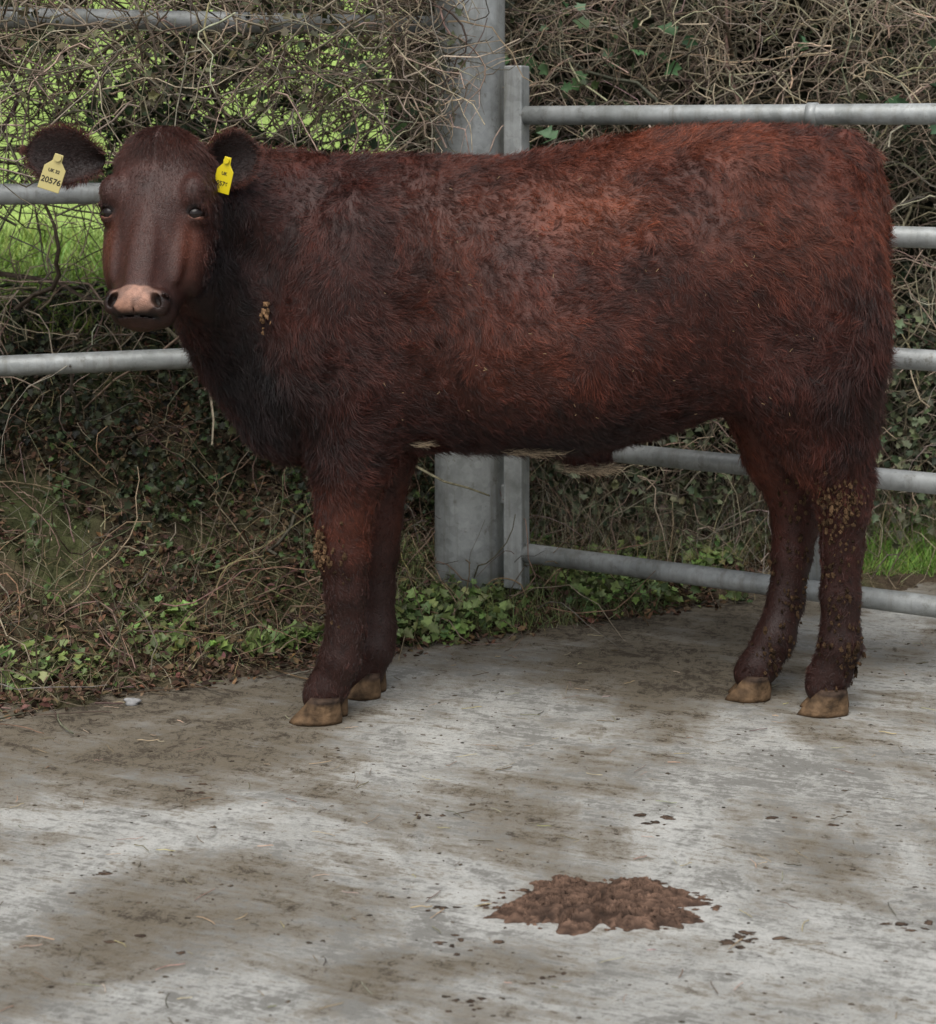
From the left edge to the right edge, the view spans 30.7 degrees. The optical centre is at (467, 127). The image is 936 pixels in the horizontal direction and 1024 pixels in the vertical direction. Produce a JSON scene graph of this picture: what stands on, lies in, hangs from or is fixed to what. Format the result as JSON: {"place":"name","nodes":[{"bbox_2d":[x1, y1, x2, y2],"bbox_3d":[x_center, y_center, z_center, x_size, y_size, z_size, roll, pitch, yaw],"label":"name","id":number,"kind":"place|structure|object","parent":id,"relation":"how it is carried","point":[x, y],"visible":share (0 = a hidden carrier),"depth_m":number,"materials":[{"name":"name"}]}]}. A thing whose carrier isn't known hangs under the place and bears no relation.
{"place":"outdoors","nodes":[
{"label":"outdoors","id":0,"kind":"place"},
{"bbox_2d":[0,570,935,1023],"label":"concrete yard","id":1,"kind":"structure","parent":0,"point":[726,784],"depth_m":3.00,"materials":[{"name":"grey concrete"}]},
{"bbox_2d":[123,697,141,705],"bbox_3d":[-0.727,1.244,3.700,0.042,0.018,0.023,0,0,0],"label":"stone","id":2,"kind":"object","parent":1,"relation":"on","point":[132,701],"visible":1,"depth_m":3.69,"materials":[{"name":"grey stone"}]},
{"bbox_2d":[0,645,397,733],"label":"fallen twigs","id":3,"kind":"object","parent":1,"relation":"on","point":[209,688],"visible":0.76,"depth_m":3.76,"materials":[{"name":"brown wood"}]},
{"bbox_2d":[18,118,901,726],"bbox_3d":[0.006,0.623,3.635,1.820,1.253,0.762,0,0,0],"label":"cow","id":4,"kind":"object","parent":1,"relation":"on","point":[360,334],"visible":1,"depth_m":3.52},
{"bbox_2d":[0,633,935,1023],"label":"straw","id":5,"kind":"object","parent":1,"relation":"on","point":[474,839],"visible":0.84,"depth_m":3.05,"materials":[{"name":"beige plant"}]},
{"bbox_2d":[2,624,935,1023],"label":"dirt crumbs","id":6,"kind":"object","parent":1,"relation":"on","point":[714,908],"visible":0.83,"depth_m":2.79,"materials":[{"name":"brown soil"}]},
{"bbox_2d":[482,874,709,935],"bbox_3d":[0.207,1.241,2.747,0.377,0.025,0.217,0,0,0],"label":"dung pat","id":7,"kind":"object","parent":1,"relation":"on","point":[572,906],"visible":1,"depth_m":2.72,"materials":[{"name":"brown soil"}]},
{"bbox_2d":[0,0,935,708],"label":"ground","id":8,"kind":"structure","parent":0,"point":[242,522],"depth_m":4.43,"materials":[{"name":"green plant"}]},
{"bbox_2d":[0,209,175,340],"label":"pasture grass","id":9,"kind":"structure","parent":8,"relation":"on","point":[16,255],"depth_m":5.88,"materials":[{"name":"green plant"}]},
{"bbox_2d":[0,7,434,376],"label":"rail fence","id":10,"kind":"object","parent":8,"relation":"on","point":[85,362],"visible":0.36,"depth_m":4.22,"materials":[{"name":"metal"}]},
{"bbox_2d":[0,281,562,540],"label":"bank ivy","id":11,"kind":"object","parent":8,"relation":"on","point":[137,451],"visible":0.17,"depth_m":4.55,"materials":[{"name":"green plant"}]},
{"bbox_2d":[0,209,708,710],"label":"dead brambles","id":12,"kind":"object","parent":8,"relation":"on","point":[256,579],"visible":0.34,"depth_m":4.30,"materials":[{"name":"brown plant"}]},
{"bbox_2d":[0,424,766,694],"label":"verge weeds","id":13,"kind":"object","parent":8,"relation":"on","point":[427,623],"visible":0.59,"depth_m":4.25,"materials":[{"name":"green plant"}]},
{"bbox_2d":[0,329,770,718],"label":"leaf litter","id":14,"kind":"object","parent":8,"relation":"on","point":[210,669],"visible":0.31,"depth_m":4.30,"materials":[{"name":"plant"}]},
{"bbox_2d":[0,0,935,587],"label":"hedge","id":15,"kind":"object","parent":8,"relation":"on","point":[654,52],"visible":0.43,"depth_m":4.81,"materials":[{"name":"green plant"}]},
{"bbox_2d":[0,428,935,713],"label":"verge grass","id":16,"kind":"structure","parent":8,"relation":"on","point":[868,558],"depth_m":4.69,"materials":[{"name":"green plant"}]},
{"bbox_2d":[435,0,504,599],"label":"gate post","id":17,"kind":"object","parent":8,"relation":"on","point":[463,514],"visible":0.26,"depth_m":4.39,"materials":[{"name":"metal"}]},
{"bbox_2d":[504,65,935,617],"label":"field gate","id":18,"kind":"structure","parent":17,"relation":"attached to","point":[521,115],"depth_m":4.15,"materials":[{"name":"metal"}]}
]}

